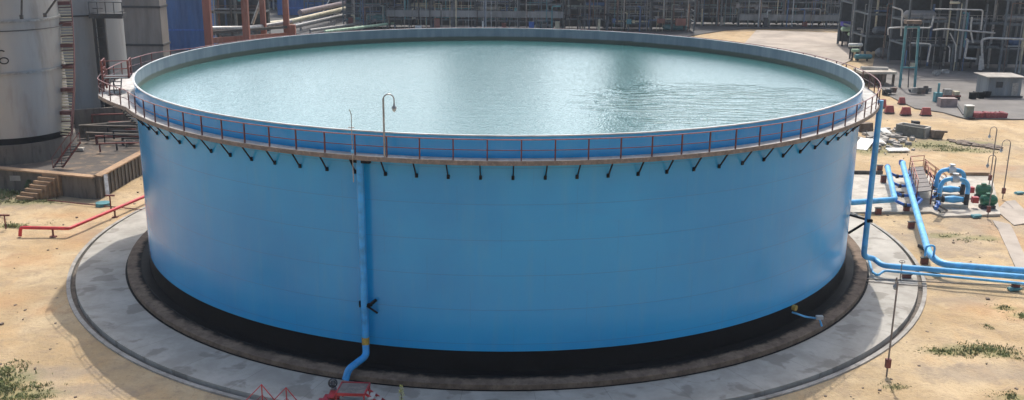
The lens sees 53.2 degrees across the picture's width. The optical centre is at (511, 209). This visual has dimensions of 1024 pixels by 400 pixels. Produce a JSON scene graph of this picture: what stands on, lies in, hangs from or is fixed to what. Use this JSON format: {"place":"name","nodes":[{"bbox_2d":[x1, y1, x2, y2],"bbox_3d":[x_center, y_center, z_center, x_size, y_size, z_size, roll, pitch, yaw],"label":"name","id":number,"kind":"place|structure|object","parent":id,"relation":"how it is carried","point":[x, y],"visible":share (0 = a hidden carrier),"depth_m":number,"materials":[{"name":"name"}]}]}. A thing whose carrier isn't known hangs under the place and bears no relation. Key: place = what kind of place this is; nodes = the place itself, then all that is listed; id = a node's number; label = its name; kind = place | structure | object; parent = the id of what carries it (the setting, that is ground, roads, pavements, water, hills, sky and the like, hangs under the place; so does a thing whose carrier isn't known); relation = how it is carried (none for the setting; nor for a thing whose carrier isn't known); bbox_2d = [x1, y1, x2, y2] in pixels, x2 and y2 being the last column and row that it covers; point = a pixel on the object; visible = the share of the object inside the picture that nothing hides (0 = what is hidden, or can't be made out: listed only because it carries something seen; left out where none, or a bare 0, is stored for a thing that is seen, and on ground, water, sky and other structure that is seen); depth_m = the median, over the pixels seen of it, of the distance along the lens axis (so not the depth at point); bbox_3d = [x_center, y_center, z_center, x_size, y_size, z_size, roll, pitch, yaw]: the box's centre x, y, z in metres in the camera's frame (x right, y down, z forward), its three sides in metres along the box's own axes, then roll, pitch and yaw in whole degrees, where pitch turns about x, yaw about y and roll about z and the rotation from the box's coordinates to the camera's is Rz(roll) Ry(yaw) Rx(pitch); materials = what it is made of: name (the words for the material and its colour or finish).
{"place":"outdoors","nodes":[
{"label":"outdoors","id":0,"kind":"place"},
{"bbox_2d":[75,209,917,399],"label":"apron pavement","id":1,"kind":"structure","parent":0,"point":[116,314],"depth_m":56.51,"materials":[{"name":"concrete"}]},
{"bbox_2d":[328,378,339,399],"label":"hand valve","id":2,"kind":"object","parent":1,"relation":"on","point":[333,385],"visible":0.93,"depth_m":50.73,"materials":[{"name":"metal"}]},
{"bbox_2d":[318,381,384,399],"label":"valve platform","id":3,"kind":"structure","parent":1,"relation":"on","point":[347,388],"depth_m":50.39,"materials":[{"name":"red paint"}]},
{"bbox_2d":[71,250,921,369],"bbox_3d":[-0.980,2.283,77.754,60.160,0.001,60.160,0,16,-1],"label":"gutter","id":4,"kind":"object","parent":1,"relation":"on","point":[81,313],"visible":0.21,"depth_m":64.33,"materials":[{"name":"concrete"}]},
{"bbox_2d":[127,230,866,389],"bbox_3d":[-0.975,1.816,77.620,53.000,0.450,53.000,0,16,-1],"label":"foundation ring","id":5,"kind":"object","parent":1,"relation":"on","point":[157,307],"visible":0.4,"depth_m":55.15,"materials":[{"name":"concrete"}]},
{"bbox_2d":[97,27,880,376],"bbox_3d":[-1.570,-4.290,75.866,53.329,12.945,51.740,0,16,-1],"label":"water tank","id":6,"kind":"object","parent":5,"relation":"on","point":[549,255],"visible":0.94,"depth_m":53.81,"materials":[{"name":"metal"}]},
{"bbox_2d":[100,57,132,95],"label":"gauging landing","id":7,"kind":"object","parent":6,"relation":"on","point":[105,76],"visible":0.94,"depth_m":67.45,"materials":[{"name":"metal"}]},
{"bbox_2d":[342,160,377,380],"bbox_3d":[-7.836,3.124,51.861,1.093,11.520,2.210,7,17,21],"label":"downcomer pipe","id":8,"kind":"object","parent":6,"relation":"attached to","point":[364,305],"visible":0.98,"depth_m":52.41,"materials":[{"name":"metal"}]},
{"bbox_2d":[382,93,396,156],"bbox_3d":[-5.920,-4.047,49.720,0.710,3.182,0.280,0,16,-1],"label":"lamp post","id":9,"kind":"object","parent":6,"relation":"on","point":[393,107],"visible":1,"depth_m":49.52,"materials":[{"name":"grey metal"}]},
{"bbox_2d":[140,40,856,134],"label":"water","id":10,"kind":"structure","parent":6,"relation":"in","point":[496,87],"depth_m":70.99,"materials":[{"name":"liquid"}]},
{"bbox_2d":[791,305,823,326],"bbox_3d":[17.312,6.229,60.078,1.882,1.215,0.408,2,16,6],"label":"drain tap","id":11,"kind":"object","parent":6,"relation":"attached to","point":[816,317],"visible":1,"depth_m":59.98,"materials":[{"name":"blue paint"}]},
{"bbox_2d":[851,164,897,204],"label":"short supply pipe","id":12,"kind":"object","parent":6,"relation":"attached to","point":[893,197],"visible":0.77,"depth_m":85.27,"materials":[{"name":"metal"}]},
{"bbox_2d":[848,100,1023,279],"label":"drop pipe","id":13,"kind":"object","parent":6,"relation":"attached to","point":[867,219],"visible":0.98,"depth_m":68.07,"materials":[{"name":"metal"}]},
{"bbox_2d":[125,254,868,390],"bbox_3d":[-0.976,1.931,77.653,53.280,0.001,53.280,0,16,-1],"label":"apron joint","id":14,"kind":"object","parent":1,"relation":"on","point":[164,323],"visible":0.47,"depth_m":55.59,"materials":[{"name":"black paint"}]},
{"bbox_2d":[867,278,1023,285],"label":"conduit","id":15,"kind":"object","parent":1,"relation":"on","point":[943,282],"visible":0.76,"depth_m":68.36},
{"bbox_2d":[171,8,837,54],"bbox_3d":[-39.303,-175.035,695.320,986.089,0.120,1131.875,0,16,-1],"label":"pavement","id":16,"kind":"structure","parent":0,"point":[707,27],"depth_m":225.64,"materials":[{"name":"concrete"}]},
{"bbox_2d":[166,0,216,49],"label":"blue shed","id":17,"kind":"structure","parent":16,"relation":"on","point":[185,24],"depth_m":179.60,"materials":[{"name":"paint"}]},
{"bbox_2d":[211,0,270,44],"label":"process structure","id":18,"kind":"object","parent":16,"relation":"on","point":[227,12],"visible":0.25,"depth_m":175.62,"materials":[{"name":"metal"}]},
{"bbox_2d":[277,0,329,14],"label":"blue shed","id":19,"kind":"structure","parent":16,"relation":"on","point":[295,6],"depth_m":244.70,"materials":[{"name":"paint"}]},
{"bbox_2d":[270,7,345,22],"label":"pipeline","id":20,"kind":"object","parent":16,"relation":"on","point":[315,15],"visible":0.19,"depth_m":216.20,"materials":[{"name":"grey metal"}]},
{"bbox_2d":[296,14,345,28],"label":"pipeline","id":21,"kind":"object","parent":16,"relation":"on","point":[316,21],"visible":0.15,"depth_m":210.59,"materials":[{"name":"grey metal"}]},
{"bbox_2d":[298,0,345,30],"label":"pipeline","id":22,"kind":"object","parent":16,"relation":"on","point":[318,8],"visible":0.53,"depth_m":221.86,"materials":[{"name":"grey metal"}]},
{"bbox_2d":[303,0,344,14],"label":"process structure","id":23,"kind":"object","parent":16,"relation":"on","point":[322,1],"visible":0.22,"depth_m":244.34,"materials":[{"name":"metal"}]},
{"bbox_2d":[309,22,371,32],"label":"pipeline","id":24,"kind":"object","parent":16,"relation":"on","point":[335,26],"visible":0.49,"depth_m":208.90,"materials":[{"name":"grey metal"}]},
{"bbox_2d":[324,22,395,31],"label":"pipeline","id":25,"kind":"object","parent":16,"relation":"on","point":[358,27],"visible":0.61,"depth_m":209.85,"materials":[{"name":"green paint"}]},
{"bbox_2d":[341,0,389,28],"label":"process structure","id":26,"kind":"object","parent":16,"relation":"on","point":[370,11],"visible":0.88,"depth_m":217.06,"materials":[{"name":"metal"}]},
{"bbox_2d":[386,0,432,28],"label":"process structure","id":27,"kind":"object","parent":16,"relation":"on","point":[417,13],"visible":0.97,"depth_m":216.67,"materials":[{"name":"metal"}]},
{"bbox_2d":[430,0,476,27],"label":"process structure","id":28,"kind":"object","parent":16,"relation":"on","point":[455,13],"visible":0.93,"depth_m":216.89,"materials":[{"name":"metal"}]},
{"bbox_2d":[473,0,518,27],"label":"process structure","id":29,"kind":"object","parent":16,"relation":"on","point":[502,13],"visible":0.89,"depth_m":216.91,"materials":[{"name":"metal"}]},
{"bbox_2d":[519,0,563,28],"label":"process structure","id":30,"kind":"object","parent":16,"relation":"on","point":[540,13],"visible":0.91,"depth_m":217.24,"materials":[{"name":"metal"}]},
{"bbox_2d":[562,0,607,30],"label":"process structure","id":31,"kind":"object","parent":16,"relation":"on","point":[584,13],"visible":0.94,"depth_m":218.06,"materials":[{"name":"metal"}]},
{"bbox_2d":[604,0,651,30],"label":"process structure","id":32,"kind":"object","parent":16,"relation":"on","point":[627,13],"visible":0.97,"depth_m":217.54,"materials":[{"name":"metal"}]},
{"bbox_2d":[647,0,695,31],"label":"process structure","id":33,"kind":"object","parent":16,"relation":"on","point":[671,15],"visible":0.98,"depth_m":217.77,"materials":[{"name":"metal"}]},
{"bbox_2d":[691,0,741,25],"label":"process structure","id":34,"kind":"object","parent":16,"relation":"on","point":[722,12],"visible":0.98,"depth_m":229.81,"materials":[{"name":"metal"}]},
{"bbox_2d":[733,0,784,26],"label":"process structure","id":35,"kind":"object","parent":16,"relation":"on","point":[764,12],"visible":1,"depth_m":229.41,"materials":[{"name":"metal"}]},
{"bbox_2d":[776,0,828,26],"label":"process structure","id":36,"kind":"object","parent":16,"relation":"on","point":[804,12],"visible":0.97,"depth_m":229.50,"materials":[{"name":"metal"}]},
{"bbox_2d":[819,0,840,26],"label":"process structure","id":37,"kind":"object","parent":16,"relation":"on","point":[833,10],"visible":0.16,"depth_m":230.32,"materials":[{"name":"metal"}]},
{"bbox_2d":[0,29,1023,399],"bbox_3d":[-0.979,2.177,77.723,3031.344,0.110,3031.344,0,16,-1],"label":"sandy ground","id":38,"kind":"structure","parent":0,"point":[80,361],"depth_m":64.46,"materials":[{"name":"sand"}]},
{"bbox_2d":[16,173,62,200],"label":"concrete steps","id":39,"kind":"structure","parent":38,"relation":"on","point":[45,186],"depth_m":86.99,"materials":[{"name":"concrete"}]},
{"bbox_2d":[0,125,139,174],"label":"raised yard","id":40,"kind":"structure","parent":38,"relation":"on","point":[91,159],"depth_m":93.43,"materials":[{"name":"concrete"}]},
{"bbox_2d":[0,0,76,164],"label":"storage tank","id":41,"kind":"object","parent":40,"relation":"on","point":[36,123],"visible":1,"depth_m":90.79,"materials":[{"name":"silver metal"}]},
{"bbox_2d":[51,132,80,167],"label":"access stair","id":42,"kind":"object","parent":40,"relation":"on","point":[64,152],"visible":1,"depth_m":89.40,"materials":[{"name":"metal"}]},
{"bbox_2d":[57,0,127,118],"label":"storage tank","id":43,"kind":"object","parent":40,"relation":"on","point":[99,33],"visible":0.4,"depth_m":107.55,"materials":[{"name":"metal"}]},
{"bbox_2d":[74,107,129,127],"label":"bund wall","id":44,"kind":"structure","parent":40,"relation":"on","point":[82,116],"depth_m":106.49,"materials":[{"name":"concrete"}]},
{"bbox_2d":[79,121,135,137],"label":"bund wall","id":45,"kind":"structure","parent":40,"relation":"on","point":[99,129],"depth_m":101.91,"materials":[{"name":"concrete"}]},
{"bbox_2d":[82,113,138,151],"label":"yard pipework","id":46,"kind":"object","parent":40,"relation":"on","point":[123,136],"visible":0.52,"depth_m":99.03,"materials":[{"name":"metal"}]},
{"bbox_2d":[121,0,170,72],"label":"concrete silo","id":47,"kind":"object","parent":40,"relation":"on","point":[146,31],"visible":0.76,"depth_m":142.43,"materials":[{"name":"concrete"}]},
{"bbox_2d":[0,151,141,198],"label":"retaining wall","id":48,"kind":"structure","parent":38,"relation":"on","point":[123,172],"depth_m":88.50,"materials":[{"name":"concrete"}]},
{"bbox_2d":[104,174,109,194],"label":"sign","id":49,"kind":"object","parent":48,"relation":"on","point":[106,184],"visible":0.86,"depth_m":86.56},
{"bbox_2d":[18,195,143,237],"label":"pipe","id":50,"kind":"object","parent":38,"relation":"on","point":[53,228],"visible":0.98,"depth_m":77.49,"materials":[{"name":"metal"}]},
{"bbox_2d":[47,199,142,209],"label":"conduit","id":51,"kind":"object","parent":38,"relation":"on","point":[92,204],"visible":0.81,"depth_m":85.03,"materials":[{"name":"metal"}]},
{"bbox_2d":[95,201,109,207],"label":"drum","id":52,"kind":"object","parent":38,"relation":"on","point":[100,204],"visible":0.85,"depth_m":84.77,"materials":[{"name":"teal paint"}]},
{"bbox_2d":[202,0,295,46],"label":"red pipe rack","id":53,"kind":"object","parent":38,"relation":"on","point":[287,25],"visible":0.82,"depth_m":138.48,"materials":[{"name":"metal"}]},
{"bbox_2d":[246,384,296,399],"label":"stile stairs","id":54,"kind":"structure","parent":38,"relation":"on","point":[285,388],"depth_m":48.83,"materials":[{"name":"metal"}]},
{"bbox_2d":[66,206,926,399],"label":"kerb","id":55,"kind":"structure","parent":38,"relation":"on","point":[94,334],"depth_m":58.46,"materials":[{"name":"grey concrete"}]},
{"bbox_2d":[0,120,1023,398],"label":"loose stones","id":56,"kind":"object","parent":38,"relation":"on","point":[138,192],"visible":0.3,"depth_m":60.73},
{"bbox_2d":[854,54,871,60],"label":"drum","id":57,"kind":"object","parent":38,"relation":"on","point":[862,56],"visible":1,"depth_m":175.99,"materials":[{"name":"teal paint"}]},
{"bbox_2d":[857,138,872,150],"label":"broken slab","id":58,"kind":"structure","parent":38,"relation":"on","point":[861,144],"depth_m":110.22,"materials":[{"name":"white paint"}]},
{"bbox_2d":[859,122,872,131],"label":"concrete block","id":59,"kind":"object","parent":38,"relation":"on","point":[865,126],"visible":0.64,"depth_m":117.44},
{"bbox_2d":[858,127,916,154],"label":"rubble","id":60,"kind":"object","parent":38,"relation":"on","point":[884,137],"visible":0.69,"depth_m":113.38,"materials":[{"name":"grey concrete"}]},
{"bbox_2d":[884,277,898,375],"bbox_3d":[20.089,6.197,54.167,0.294,5.531,0.709,3,16,9],"label":"lamp post","id":61,"kind":"object","parent":38,"relation":"on","point":[888,361],"visible":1,"depth_m":53.98,"materials":[{"name":"grey metal"}]},
{"bbox_2d":[899,107,911,114],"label":"road barrier","id":62,"kind":"object","parent":38,"relation":"on","point":[905,110],"visible":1,"depth_m":127.78,"materials":[{"name":"plastic"}]},
{"bbox_2d":[895,122,930,138],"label":"concrete trough","id":63,"kind":"object","parent":38,"relation":"on","point":[915,130],"visible":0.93,"depth_m":115.26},
{"bbox_2d":[854,170,989,175],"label":"slab wall","id":64,"kind":"structure","parent":38,"relation":"on","point":[861,172],"depth_m":97.36,"materials":[{"name":"concrete"}]},
{"bbox_2d":[919,107,931,115],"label":"road barrier","id":65,"kind":"object","parent":38,"relation":"on","point":[925,111],"visible":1,"depth_m":127.58,"materials":[{"name":"plastic"}]},
{"bbox_2d":[899,160,1023,273],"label":"long supply pipe","id":66,"kind":"object","parent":38,"relation":"on","point":[936,260],"visible":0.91,"depth_m":70.84,"materials":[{"name":"metal"}]},
{"bbox_2d":[947,138,1002,149],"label":"dug soil","id":67,"kind":"structure","parent":38,"relation":"on","point":[974,144],"depth_m":111.14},
{"bbox_2d":[986,155,996,217],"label":"lamp post","id":68,"kind":"object","parent":38,"relation":"on","point":[988,210],"visible":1,"depth_m":83.29,"materials":[{"name":"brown metal"}]},
{"bbox_2d":[1000,139,1010,198],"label":"lamp post","id":69,"kind":"object","parent":38,"relation":"on","point":[1003,191],"visible":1,"depth_m":89.06,"materials":[{"name":"grey metal"}]},
{"bbox_2d":[0,136,1023,399],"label":"grass","id":70,"kind":"structure","parent":0,"point":[6,386],"depth_m":57.73,"materials":[{"name":"plant"}]},
{"bbox_2d":[885,148,909,151],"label":"broken slab","id":71,"kind":"structure","parent":70,"relation":"on","point":[898,149],"depth_m":107.61,"materials":[{"name":"white paint"}]},
{"bbox_2d":[744,30,851,64],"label":"service road","id":72,"kind":"structure","parent":0,"point":[823,44],"depth_m":200.78,"materials":[{"name":"concrete"}]},
{"bbox_2d":[841,27,849,45],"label":"drum","id":73,"kind":"object","parent":72,"relation":"on","point":[843,29],"visible":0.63,"depth_m":195.27,"materials":[{"name":"green paint"}]},
{"bbox_2d":[848,43,862,58],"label":"drum","id":74,"kind":"object","parent":72,"relation":"on","point":[851,45],"visible":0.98,"depth_m":177.61,"materials":[{"name":"white paint"}]},
{"bbox_2d":[850,175,999,217],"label":"concrete pad","id":75,"kind":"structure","parent":0,"point":[860,188],"depth_m":88.88,"materials":[{"name":"concrete"}]},
{"bbox_2d":[908,155,946,203],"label":"crossover platform","id":76,"kind":"structure","parent":75,"relation":"on","point":[920,179],"depth_m":91.28,"materials":[{"name":"metal"}]},
{"bbox_2d":[934,163,974,196],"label":"pump","id":77,"kind":"object","parent":75,"relation":"on","point":[952,168],"visible":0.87,"depth_m":89.25,"materials":[{"name":"metal"}]},
{"bbox_2d":[937,173,978,208],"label":"pump","id":78,"kind":"object","parent":75,"relation":"on","point":[954,200],"visible":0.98,"depth_m":86.07,"materials":[{"name":"metal"}]},
{"bbox_2d":[931,181,942,209],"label":"strainer valves","id":79,"kind":"object","parent":78,"relation":"attached to","point":[937,202],"visible":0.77,"depth_m":85.65,"materials":[{"name":"blue paint"}]},
{"bbox_2d":[974,183,992,198],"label":"electric motor","id":80,"kind":"object","parent":75,"relation":"on","point":[983,188],"visible":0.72,"depth_m":89.08,"materials":[{"name":"metal"}]},
{"bbox_2d":[978,193,997,208],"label":"electric motor","id":81,"kind":"object","parent":75,"relation":"on","point":[984,199],"visible":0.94,"depth_m":85.94,"materials":[{"name":"metal"}]},
{"bbox_2d":[988,127,996,183],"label":"lamp post","id":82,"kind":"object","parent":75,"relation":"on","point":[990,175],"visible":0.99,"depth_m":93.55,"materials":[{"name":"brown metal"}]},
{"bbox_2d":[929,130,944,138],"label":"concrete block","id":83,"kind":"object","parent":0,"point":[937,134],"visible":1,"depth_m":114.13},
{"bbox_2d":[873,55,1023,119],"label":"paved ground","id":84,"kind":"structure","parent":0,"point":[963,82],"depth_m":150.46,"materials":[{"name":"concrete"}]},
{"bbox_2d":[836,0,854,48],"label":"process structure","id":85,"kind":"object","parent":84,"relation":"on","point":[846,12],"visible":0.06,"depth_m":197.00,"materials":[{"name":"metal"}]},
{"bbox_2d":[851,0,892,58],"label":"process structure","id":86,"kind":"object","parent":84,"relation":"on","point":[870,27],"visible":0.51,"depth_m":182.89,"materials":[{"name":"metal"}]},
{"bbox_2d":[853,66,896,85],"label":"concrete shelter","id":87,"kind":"object","parent":84,"relation":"on","point":[880,74],"visible":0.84,"depth_m":151.20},
{"bbox_2d":[870,0,891,56],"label":"process structure","id":88,"kind":"object","parent":84,"relation":"on","point":[886,43],"visible":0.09,"depth_m":179.22,"materials":[{"name":"metal"}]},
{"bbox_2d":[882,87,896,95],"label":"scrap machine","id":89,"kind":"object","parent":84,"relation":"on","point":[886,91],"visible":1,"depth_m":142.29,"materials":[{"name":"metal"}]},
{"bbox_2d":[898,20,921,86],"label":"support trestle","id":90,"kind":"object","parent":84,"relation":"on","point":[917,46],"visible":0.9,"depth_m":147.19,"materials":[{"name":"teal paint"}]},
{"bbox_2d":[908,87,925,93],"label":"scrap machine","id":91,"kind":"object","parent":84,"relation":"on","point":[916,90],"visible":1,"depth_m":142.15,"materials":[{"name":"metal"}]},
{"bbox_2d":[887,0,964,68],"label":"process structure","id":92,"kind":"object","parent":84,"relation":"on","point":[925,11],"visible":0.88,"depth_m":171.04,"materials":[{"name":"metal"}]},
{"bbox_2d":[932,83,942,101],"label":"blue stand","id":93,"kind":"object","parent":84,"relation":"on","point":[938,93],"visible":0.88,"depth_m":136.56,"materials":[{"name":"teal paint"}]},
{"bbox_2d":[932,69,949,75],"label":"hooded machine","id":94,"kind":"object","parent":84,"relation":"on","point":[936,72],"visible":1,"depth_m":159.80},
{"bbox_2d":[936,97,957,106],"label":"crate","id":95,"kind":"object","parent":84,"relation":"on","point":[947,101],"visible":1,"depth_m":133.18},
{"bbox_2d":[942,89,960,99],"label":"loaded trolley","id":96,"kind":"object","parent":84,"relation":"on","point":[950,93],"visible":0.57,"depth_m":138.47,"materials":[{"name":"red paint"}]},
{"bbox_2d":[887,6,1023,69],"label":"lagged pipes","id":97,"kind":"object","parent":84,"relation":"on","point":[981,63],"visible":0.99,"depth_m":159.50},
{"bbox_2d":[963,105,974,118],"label":"green cabinet","id":98,"kind":"object","parent":84,"relation":"on","point":[968,111],"visible":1,"depth_m":126.00,"materials":[{"name":"metal"}]},
{"bbox_2d":[932,0,1013,70],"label":"process structure","id":99,"kind":"object","parent":84,"relation":"on","point":[973,49],"visible":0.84,"depth_m":166.78,"materials":[{"name":"metal"}]},
{"bbox_2d":[973,111,1007,117],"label":"barrier","id":100,"kind":"object","parent":84,"relation":"on","point":[987,114],"visible":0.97,"depth_m":126.08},
{"bbox_2d":[973,72,1023,97],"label":"site hut","id":101,"kind":"object","parent":84,"relation":"on","point":[1003,85],"visible":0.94,"depth_m":140.78,"materials":[{"name":"metal"}]},
{"bbox_2d":[1011,83,1018,95],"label":"door","id":102,"kind":"structure","parent":101,"relation":"in","point":[1015,85],"depth_m":140.72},
{"bbox_2d":[977,0,1023,72],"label":"process structure","id":103,"kind":"object","parent":84,"relation":"on","point":[1015,51],"visible":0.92,"depth_m":167.41,"materials":[{"name":"metal"}]},
{"bbox_2d":[992,220,1023,266],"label":"concrete path","id":104,"kind":"structure","parent":0,"point":[1010,241],"depth_m":77.57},
{"bbox_2d":[999,200,1023,225],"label":"concrete path","id":105,"kind":"structure","parent":0,"point":[1012,212],"depth_m":85.56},
{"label":"pipe support","id":106,"kind":"object","parent":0,"visible":0},
{"bbox_2d":[892,173,922,206],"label":"branch manifold","id":107,"kind":"object","parent":106,"relation":"on","point":[902,195],"visible":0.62,"depth_m":87.53,"materials":[{"name":"blue paint"}]},
{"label":"hand valve","id":108,"kind":"object","parent":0,"visible":0},
{"bbox_2d":[868,254,1023,284],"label":"drain pipe","id":109,"kind":"object","parent":108,"relation":"attached to","point":[940,275],"visible":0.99,"depth_m":67.75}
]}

